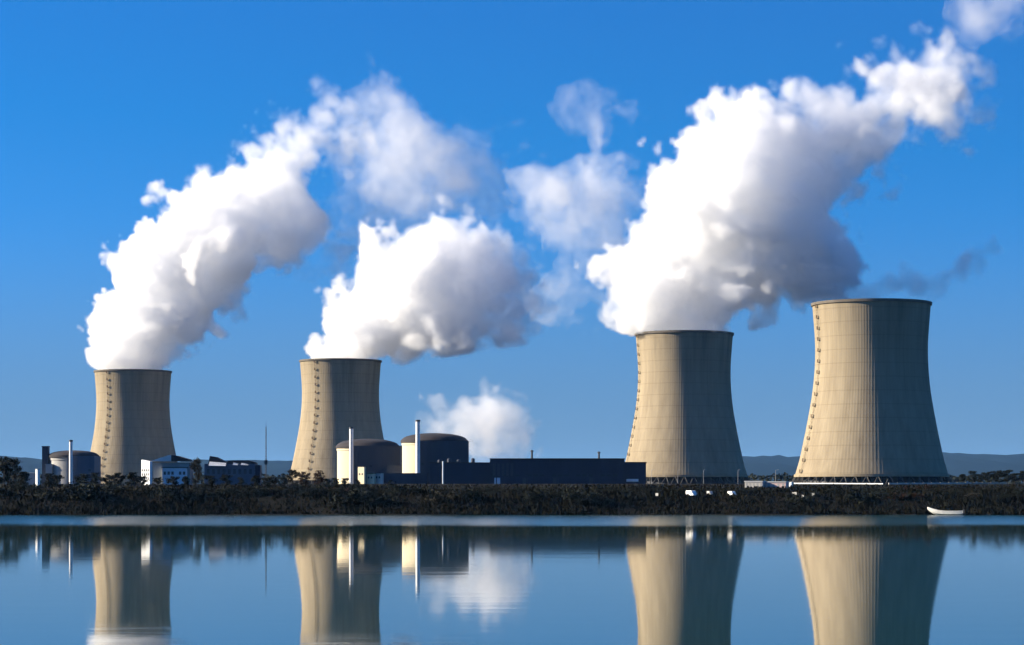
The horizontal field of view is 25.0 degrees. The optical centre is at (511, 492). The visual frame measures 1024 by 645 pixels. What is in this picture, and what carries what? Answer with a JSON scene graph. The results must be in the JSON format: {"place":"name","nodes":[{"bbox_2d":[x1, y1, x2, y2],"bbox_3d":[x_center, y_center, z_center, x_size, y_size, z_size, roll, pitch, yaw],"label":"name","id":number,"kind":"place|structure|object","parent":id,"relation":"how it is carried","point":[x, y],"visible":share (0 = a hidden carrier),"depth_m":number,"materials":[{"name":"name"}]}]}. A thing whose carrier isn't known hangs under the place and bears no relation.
{"place":"outdoors","nodes":[
{"label":"outdoors","id":0,"kind":"place"},
{"bbox_2d":[0,515,1023,644],"bbox_3d":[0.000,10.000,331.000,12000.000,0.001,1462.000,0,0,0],"label":"water","id":1,"kind":"structure","parent":0,"point":[511,579],"depth_m":264.97,"materials":[{"name":"teal liquid"}]},
{"bbox_2d":[927,507,964,514],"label":"boat","id":2,"kind":"object","parent":1,"relation":"on","point":[937,512],"visible":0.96,"depth_m":1038.98,"materials":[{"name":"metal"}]},
{"bbox_2d":[0,484,1023,514],"bbox_3d":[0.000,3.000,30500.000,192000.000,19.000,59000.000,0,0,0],"label":"ground","id":3,"kind":"structure","parent":0,"point":[632,510],"depth_m":1066.19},
{"bbox_2d":[0,456,15,485],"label":"tree","id":4,"kind":"object","parent":3,"relation":"on","point":[5,463],"visible":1,"depth_m":1269.93,"materials":[{"name":"green plant"}]},
{"bbox_2d":[0,483,15,495],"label":"bush","id":5,"kind":"object","parent":3,"relation":"on","point":[2,490],"visible":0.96,"depth_m":1084.95,"materials":[{"name":"green plant"}]},
{"bbox_2d":[6,457,21,484],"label":"tree","id":6,"kind":"object","parent":3,"relation":"on","point":[14,466],"visible":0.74,"depth_m":1283.74,"materials":[{"name":"green plant"}]},
{"bbox_2d":[18,471,31,485],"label":"tree","id":7,"kind":"object","parent":3,"relation":"on","point":[24,475],"visible":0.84,"depth_m":1193.67,"materials":[{"name":"green plant"}]},
{"bbox_2d":[26,472,34,484],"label":"storage shed","id":8,"kind":"structure","parent":3,"relation":"on","point":[32,480],"depth_m":1360.00,"materials":[{"name":"metal"}]},
{"bbox_2d":[27,482,39,489],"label":"bush","id":9,"kind":"object","parent":3,"relation":"on","point":[33,485],"visible":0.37,"depth_m":1122.52,"materials":[{"name":"green plant"}]},
{"bbox_2d":[35,469,39,485],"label":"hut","id":10,"kind":"object","parent":3,"relation":"on","point":[37,475],"visible":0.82,"depth_m":1347.35,"materials":[{"name":"white paint"}]},
{"bbox_2d":[31,487,61,499],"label":"bush","id":11,"kind":"object","parent":3,"relation":"on","point":[42,492],"visible":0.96,"depth_m":1076.81,"materials":[{"name":"green plant"}]},
{"bbox_2d":[43,473,53,486],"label":"tree","id":12,"kind":"object","parent":3,"relation":"on","point":[49,479],"visible":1,"depth_m":1185.16,"materials":[{"name":"green plant"}]},
{"bbox_2d":[51,474,64,487],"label":"tree","id":13,"kind":"object","parent":3,"relation":"on","point":[56,480],"visible":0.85,"depth_m":1197.71,"materials":[{"name":"green plant"}]},
{"bbox_2d":[49,486,70,495],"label":"bush","id":14,"kind":"object","parent":3,"relation":"on","point":[60,490],"visible":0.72,"depth_m":1081.59,"materials":[{"name":"green plant"}]},
{"bbox_2d":[69,440,72,483],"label":"vent stack","id":15,"kind":"object","parent":3,"relation":"on","point":[70,460],"visible":0.94,"depth_m":1670.96,"materials":[{"name":"white paint"}]},
{"bbox_2d":[42,446,100,483],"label":"reactor building","id":16,"kind":"structure","parent":3,"relation":"on","point":[85,462],"depth_m":1683.89,"materials":[{"name":"grey concrete"}]},
{"bbox_2d":[59,480,92,493],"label":"bush","id":17,"kind":"object","parent":3,"relation":"on","point":[74,485],"visible":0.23,"depth_m":1089.07,"materials":[{"name":"green plant"}]},
{"bbox_2d":[74,473,92,484],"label":"tree","id":18,"kind":"object","parent":3,"relation":"on","point":[84,476],"visible":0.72,"depth_m":1206.61,"materials":[{"name":"green plant"}]},
{"bbox_2d":[62,482,105,499],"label":"bush","id":19,"kind":"object","parent":3,"relation":"on","point":[77,491],"visible":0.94,"depth_m":1070.12,"materials":[{"name":"green plant"}]},
{"bbox_2d":[88,472,101,484],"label":"tree","id":20,"kind":"object","parent":3,"relation":"on","point":[94,479],"visible":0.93,"depth_m":1256.04,"materials":[{"name":"green plant"}]},
{"bbox_2d":[81,488,119,501],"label":"bush","id":21,"kind":"object","parent":3,"relation":"on","point":[104,494],"visible":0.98,"depth_m":1072.01,"materials":[{"name":"green plant"}]},
{"bbox_2d":[99,474,115,486],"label":"tree","id":22,"kind":"object","parent":3,"relation":"on","point":[110,478],"visible":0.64,"depth_m":1187.14,"materials":[{"name":"green plant"}]},
{"bbox_2d":[103,480,126,489],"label":"bush","id":23,"kind":"object","parent":3,"relation":"on","point":[110,485],"visible":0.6,"depth_m":1100.49,"materials":[{"name":"green plant"}]},
{"bbox_2d":[107,483,124,493],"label":"bush","id":24,"kind":"object","parent":3,"relation":"on","point":[117,489],"visible":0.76,"depth_m":1090.82,"materials":[{"name":"green plant"}]},
{"bbox_2d":[111,472,126,485],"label":"tree","id":25,"kind":"object","parent":3,"relation":"on","point":[122,478],"visible":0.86,"depth_m":1242.66,"materials":[{"name":"green plant"}]},
{"bbox_2d":[125,472,137,485],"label":"tree","id":26,"kind":"object","parent":3,"relation":"on","point":[130,476],"visible":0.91,"depth_m":1219.60,"materials":[{"name":"green plant"}]},
{"bbox_2d":[90,369,175,483],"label":"cooling tower","id":27,"kind":"structure","parent":3,"relation":"on","point":[132,429],"depth_m":2437.52,"materials":[{"name":"concrete"}]},
{"bbox_2d":[122,484,151,494],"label":"bush","id":28,"kind":"object","parent":3,"relation":"on","point":[134,490],"visible":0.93,"depth_m":1089.19,"materials":[{"name":"green plant"}]},
{"bbox_2d":[131,475,149,485],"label":"tree","id":29,"kind":"object","parent":3,"relation":"on","point":[143,480],"visible":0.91,"depth_m":1176.99,"materials":[{"name":"green plant"}]},
{"bbox_2d":[141,460,151,484],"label":"white annex","id":30,"kind":"object","parent":3,"relation":"on","point":[146,467],"visible":0.79,"depth_m":1421.60,"materials":[{"name":"paint"}]},
{"bbox_2d":[139,485,165,494],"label":"bush","id":31,"kind":"object","parent":3,"relation":"on","point":[155,488],"visible":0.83,"depth_m":1089.52,"materials":[{"name":"green plant"}]},
{"bbox_2d":[151,477,163,485],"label":"tree","id":32,"kind":"object","parent":3,"relation":"on","point":[157,480],"visible":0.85,"depth_m":1156.22,"materials":[{"name":"green plant"}]},
{"bbox_2d":[152,455,192,484],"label":"office building","id":33,"kind":"structure","parent":3,"relation":"on","point":[168,466],"depth_m":1431.50,"materials":[{"name":"white concrete"}]},
{"bbox_2d":[165,476,179,486],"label":"tree","id":34,"kind":"object","parent":3,"relation":"on","point":[173,479],"visible":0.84,"depth_m":1181.74,"materials":[{"name":"green plant"}]},
{"bbox_2d":[153,481,197,502],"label":"bush","id":35,"kind":"object","parent":3,"relation":"on","point":[170,491],"visible":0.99,"depth_m":1074.70,"materials":[{"name":"green plant"}]},
{"bbox_2d":[181,476,190,485],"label":"tree","id":36,"kind":"object","parent":3,"relation":"on","point":[185,480],"visible":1,"depth_m":1225.97,"materials":[{"name":"green plant"}]},
{"bbox_2d":[189,457,203,483],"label":"tree","id":37,"kind":"object","parent":3,"relation":"on","point":[196,462],"visible":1,"depth_m":1329.21,"materials":[{"name":"green plant"}]},
{"bbox_2d":[186,488,207,497],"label":"bush","id":38,"kind":"object","parent":3,"relation":"on","point":[201,492],"visible":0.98,"depth_m":1078.99,"materials":[{"name":"green plant"}]},
{"bbox_2d":[189,483,207,489],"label":"bush","id":39,"kind":"object","parent":3,"relation":"on","point":[199,487],"visible":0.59,"depth_m":1127.42,"materials":[{"name":"green plant"}]},
{"bbox_2d":[199,475,217,489],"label":"tree","id":40,"kind":"object","parent":3,"relation":"on","point":[211,482],"visible":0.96,"depth_m":1151.81,"materials":[{"name":"green plant"}]},
{"bbox_2d":[218,474,232,485],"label":"tree","id":41,"kind":"object","parent":3,"relation":"on","point":[225,479],"visible":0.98,"depth_m":1245.84,"materials":[{"name":"green plant"}]},
{"bbox_2d":[219,484,244,496],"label":"bush","id":42,"kind":"object","parent":3,"relation":"on","point":[229,490],"visible":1,"depth_m":1083.96,"materials":[{"name":"green plant"}]},
{"bbox_2d":[204,456,261,484],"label":"workshop building","id":43,"kind":"structure","parent":3,"relation":"on","point":[245,470],"depth_m":1430.00,"materials":[{"name":"blue metal"}]},
{"bbox_2d":[237,477,244,486],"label":"tree","id":44,"kind":"object","parent":3,"relation":"on","point":[239,484],"visible":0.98,"depth_m":1235.78,"materials":[{"name":"green plant"}]},
{"bbox_2d":[237,483,261,497],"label":"bush","id":45,"kind":"object","parent":3,"relation":"on","point":[251,489],"visible":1,"depth_m":1082.01,"materials":[{"name":"green plant"}]},
{"bbox_2d":[250,475,260,486],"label":"tree","id":46,"kind":"object","parent":3,"relation":"on","point":[255,480],"visible":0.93,"depth_m":1162.81,"materials":[{"name":"green plant"}]},
{"bbox_2d":[254,487,271,495],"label":"bush","id":47,"kind":"object","parent":3,"relation":"on","point":[264,491],"visible":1,"depth_m":1083.01,"materials":[{"name":"green plant"}]},
{"bbox_2d":[264,427,267,475],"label":"radio mast","id":48,"kind":"object","parent":3,"relation":"on","point":[266,461],"visible":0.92,"depth_m":1479.74,"materials":[{"name":"metal"}]},
{"bbox_2d":[261,476,278,487],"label":"tree","id":49,"kind":"object","parent":3,"relation":"on","point":[269,481],"visible":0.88,"depth_m":1166.38,"materials":[{"name":"green plant"}]},
{"bbox_2d":[279,477,287,487],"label":"tree","id":50,"kind":"object","parent":3,"relation":"on","point":[284,480],"visible":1,"depth_m":1170.14,"materials":[{"name":"green plant"}]},
{"bbox_2d":[285,469,301,485],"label":"tree","id":51,"kind":"object","parent":3,"relation":"on","point":[290,476],"visible":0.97,"depth_m":1300.38,"materials":[{"name":"green plant"}]},
{"bbox_2d":[286,484,309,492],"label":"bush","id":52,"kind":"object","parent":3,"relation":"on","point":[294,487],"visible":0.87,"depth_m":1098.14,"materials":[{"name":"green plant"}]},
{"bbox_2d":[298,472,310,484],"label":"tree","id":53,"kind":"object","parent":3,"relation":"on","point":[302,480],"visible":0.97,"depth_m":1242.18,"materials":[{"name":"green plant"}]},
{"bbox_2d":[299,484,325,495],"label":"bush","id":54,"kind":"object","parent":3,"relation":"on","point":[308,489],"visible":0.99,"depth_m":1083.17,"materials":[{"name":"green plant"}]},
{"bbox_2d":[313,470,324,486],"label":"tree","id":55,"kind":"object","parent":3,"relation":"on","point":[318,476],"visible":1,"depth_m":1282.45,"materials":[{"name":"green plant"}]},
{"bbox_2d":[322,478,330,487],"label":"tree","id":56,"kind":"object","parent":3,"relation":"on","point":[327,483],"visible":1,"depth_m":1231.37,"materials":[{"name":"green plant"}]},
{"bbox_2d":[331,477,338,487],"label":"tree","id":57,"kind":"object","parent":3,"relation":"on","point":[335,483],"visible":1,"depth_m":1199.14,"materials":[{"name":"green plant"}]},
{"bbox_2d":[288,358,383,483],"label":"cooling tower","id":58,"kind":"structure","parent":3,"relation":"on","point":[340,396],"depth_m":2290.13,"materials":[{"name":"concrete"}]},
{"bbox_2d":[341,478,350,486],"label":"tree","id":59,"kind":"object","parent":3,"relation":"on","point":[344,480],"visible":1,"depth_m":1250.79,"materials":[{"name":"green plant"}]},
{"bbox_2d":[326,489,369,505],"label":"bush","id":60,"kind":"object","parent":3,"relation":"on","point":[354,495],"visible":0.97,"depth_m":1064.60,"materials":[{"name":"green plant"}]},
{"bbox_2d":[349,427,353,483],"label":"vent stack","id":61,"kind":"object","parent":3,"relation":"on","point":[351,472],"visible":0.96,"depth_m":1813.61,"materials":[{"name":"white paint"}]},
{"bbox_2d":[357,466,365,483],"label":"outbuilding","id":62,"kind":"structure","parent":3,"relation":"on","point":[362,474],"depth_m":1558.36,"materials":[{"name":"white concrete"}]},
{"bbox_2d":[336,439,401,483],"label":"reactor building","id":63,"kind":"structure","parent":3,"relation":"on","point":[378,456],"depth_m":1824.00,"materials":[{"name":"concrete"}]},
{"bbox_2d":[348,483,389,495],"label":"bush","id":64,"kind":"object","parent":3,"relation":"on","point":[363,488],"visible":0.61,"depth_m":1080.42,"materials":[{"name":"green plant"}]},
{"bbox_2d":[366,473,375,483],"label":"outbuilding","id":65,"kind":"structure","parent":3,"relation":"on","point":[371,478],"depth_m":1558.53,"materials":[{"name":"blue concrete"}]},
{"bbox_2d":[376,473,383,483],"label":"outbuilding","id":66,"kind":"structure","parent":3,"relation":"on","point":[379,478],"depth_m":1558.28,"materials":[{"name":"concrete"}]},
{"bbox_2d":[359,489,405,507],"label":"bush","id":67,"kind":"object","parent":3,"relation":"on","point":[370,495],"visible":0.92,"depth_m":1064.16,"materials":[{"name":"green plant"}]},
{"bbox_2d":[384,481,408,493],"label":"bush","id":68,"kind":"object","parent":3,"relation":"on","point":[396,489],"visible":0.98,"depth_m":1093.60,"materials":[{"name":"green plant"}]},
{"bbox_2d":[406,486,424,492],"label":"bush","id":69,"kind":"object","parent":3,"relation":"on","point":[418,489],"visible":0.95,"depth_m":1094.52,"materials":[{"name":"green plant"}]},
{"bbox_2d":[415,420,419,472],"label":"vent stack","id":70,"kind":"object","parent":3,"relation":"on","point":[417,446],"visible":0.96,"depth_m":1763.52,"materials":[{"name":"white paint"}]},
{"bbox_2d":[386,433,468,483],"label":"reactor building","id":71,"kind":"structure","parent":3,"relation":"on","point":[436,447],"depth_m":1774.00,"materials":[{"name":"concrete"}]},
{"bbox_2d":[424,489,457,502],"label":"bush","id":72,"kind":"object","parent":3,"relation":"on","point":[435,496],"visible":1,"depth_m":1069.03,"materials":[{"name":"green plant"}]},
{"bbox_2d":[430,458,489,483],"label":"switchgear building","id":73,"kind":"structure","parent":3,"relation":"on","point":[458,472],"depth_m":1690.00,"materials":[{"name":"metal"}]},
{"bbox_2d":[449,487,483,500],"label":"bush","id":74,"kind":"object","parent":3,"relation":"on","point":[461,491],"visible":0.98,"depth_m":1073.09,"materials":[{"name":"green plant"}]},
{"bbox_2d":[457,487,482,499],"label":"bush","id":75,"kind":"object","parent":3,"relation":"on","point":[472,493],"visible":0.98,"depth_m":1072.17,"materials":[{"name":"green plant"}]},
{"bbox_2d":[0,472,1022,483],"bbox_3d":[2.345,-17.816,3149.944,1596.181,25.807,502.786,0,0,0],"label":"woods","id":76,"kind":"object","parent":3,"relation":"on","point":[954,479],"visible":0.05,"depth_m":3032.80,"materials":[{"name":"green plant"}]},
{"bbox_2d":[0,483,1023,514],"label":"undergrowth","id":77,"kind":"object","parent":3,"relation":"on","point":[169,508],"visible":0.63,"depth_m":1067.81,"materials":[{"name":"green plant"}]},
{"bbox_2d":[522,488,553,501],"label":"bush","id":78,"kind":"object","parent":3,"relation":"on","point":[539,495],"visible":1,"depth_m":1070.27,"materials":[{"name":"green plant"}]},
{"bbox_2d":[490,450,646,483],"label":"turbine hall","id":79,"kind":"structure","parent":3,"relation":"on","point":[532,470],"depth_m":1680.00,"materials":[{"name":"blue metal"}]},
{"bbox_2d":[560,485,602,504],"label":"bush","id":80,"kind":"object","parent":3,"relation":"on","point":[576,495],"visible":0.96,"depth_m":1065.79,"materials":[{"name":"green plant"}]},
{"bbox_2d":[580,488,615,504],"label":"bush","id":81,"kind":"object","parent":3,"relation":"on","point":[591,494],"visible":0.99,"depth_m":1065.20,"materials":[{"name":"green plant"}]},
{"bbox_2d":[625,330,749,483],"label":"cooling tower","id":82,"kind":"structure","parent":3,"relation":"on","point":[684,429],"depth_m":1900.93,"materials":[{"name":"concrete"}]},
{"bbox_2d":[686,490,696,496],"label":"parked van","id":83,"kind":"object","parent":3,"relation":"on","point":[691,493],"visible":1,"depth_m":1080.72,"materials":[{"name":"white paint"}]},
{"bbox_2d":[744,481,765,487],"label":"shed","id":84,"kind":"structure","parent":3,"relation":"on","point":[754,483],"depth_m":1289.96,"materials":[{"name":"metal"}]},
{"bbox_2d":[765,482,788,487],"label":"shed","id":85,"kind":"structure","parent":3,"relation":"on","point":[776,484],"depth_m":1289.88,"materials":[{"name":"white metal"}]},
{"bbox_2d":[785,493,817,504],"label":"bush","id":86,"kind":"object","parent":3,"relation":"on","point":[793,497],"visible":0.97,"depth_m":1067.97,"materials":[{"name":"green plant"}]},
{"bbox_2d":[805,490,821,498],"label":"bush","id":87,"kind":"object","parent":3,"relation":"on","point":[816,494],"visible":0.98,"depth_m":1077.22,"materials":[{"name":"green plant"}]},
{"bbox_2d":[794,483,882,483],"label":"boundary wall","id":88,"kind":"structure","parent":3,"relation":"on","point":[838,483],"depth_m":1497.63,"materials":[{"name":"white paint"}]},
{"bbox_2d":[844,489,878,504],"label":"bush","id":89,"kind":"object","parent":3,"relation":"on","point":[854,495],"visible":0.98,"depth_m":1069.01,"materials":[{"name":"green plant"}]},
{"bbox_2d":[792,298,952,483],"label":"cooling tower","id":90,"kind":"structure","parent":3,"relation":"on","point":[871,417],"depth_m":1567.29,"materials":[{"name":"concrete"}]},
{"bbox_2d":[871,488,900,499],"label":"bush","id":91,"kind":"object","parent":3,"relation":"on","point":[879,493],"visible":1,"depth_m":1076.10,"materials":[{"name":"green plant"}]},
{"bbox_2d":[887,492,907,499],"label":"bush","id":92,"kind":"object","parent":3,"relation":"on","point":[904,495],"visible":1,"depth_m":1072.88,"materials":[{"name":"green plant"}]},
{"bbox_2d":[914,492,923,497],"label":"bush","id":93,"kind":"object","parent":3,"relation":"on","point":[920,495],"visible":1,"depth_m":1077.28,"materials":[{"name":"green plant"}]},
{"bbox_2d":[888,482,1006,483],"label":"boundary wall","id":94,"kind":"structure","parent":3,"relation":"on","point":[955,483],"depth_m":1487.69,"materials":[{"name":"concrete"}]},
{"bbox_2d":[959,474,965,482],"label":"tree","id":95,"kind":"object","parent":3,"relation":"on","point":[962,477],"visible":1,"depth_m":1505.92,"materials":[{"name":"green plant"}]},
{"bbox_2d":[957,492,979,499],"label":"bush","id":96,"kind":"object","parent":3,"relation":"on","point":[964,495],"visible":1,"depth_m":1075.53,"materials":[{"name":"green plant"}]},
{"bbox_2d":[966,470,977,483],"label":"tree","id":97,"kind":"object","parent":3,"relation":"on","point":[972,478],"visible":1,"depth_m":1441.56,"materials":[{"name":"green plant"}]},
{"bbox_2d":[975,474,982,481],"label":"tree","id":98,"kind":"object","parent":3,"relation":"on","point":[980,479],"visible":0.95,"depth_m":1500.57,"materials":[{"name":"green plant"}]},
{"bbox_2d":[981,471,996,483],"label":"tree","id":99,"kind":"object","parent":3,"relation":"on","point":[985,477],"visible":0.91,"depth_m":1486.44,"materials":[{"name":"green plant"}]},
{"bbox_2d":[991,470,1005,485],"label":"tree","id":100,"kind":"object","parent":3,"relation":"on","point":[999,474],"visible":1,"depth_m":1421.91,"materials":[{"name":"green plant"}]},
{"bbox_2d":[1002,470,1013,483],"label":"tree","id":101,"kind":"object","parent":3,"relation":"on","point":[1007,477],"visible":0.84,"depth_m":1496.33,"materials":[{"name":"green plant"}]},
{"bbox_2d":[1010,473,1020,483],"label":"tree","id":102,"kind":"object","parent":3,"relation":"on","point":[1014,475],"visible":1,"depth_m":1502.91,"materials":[{"name":"green plant"}]},
{"bbox_2d":[1017,471,1023,483],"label":"tree","id":103,"kind":"object","parent":3,"relation":"on","point":[1021,474],"visible":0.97,"depth_m":1517.12,"materials":[{"name":"green plant"}]},
{"bbox_2d":[0,452,1023,483],"bbox_3d":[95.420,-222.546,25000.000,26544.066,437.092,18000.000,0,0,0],"label":"hills","id":104,"kind":"structure","parent":0,"point":[957,464],"depth_m":21862.78,"materials":[{"name":"blue"}]},
{"bbox_2d":[0,0,1023,461],"label":"sky","id":105,"kind":"structure","parent":0,"point":[488,203],"materials":[{"name":"blue"}]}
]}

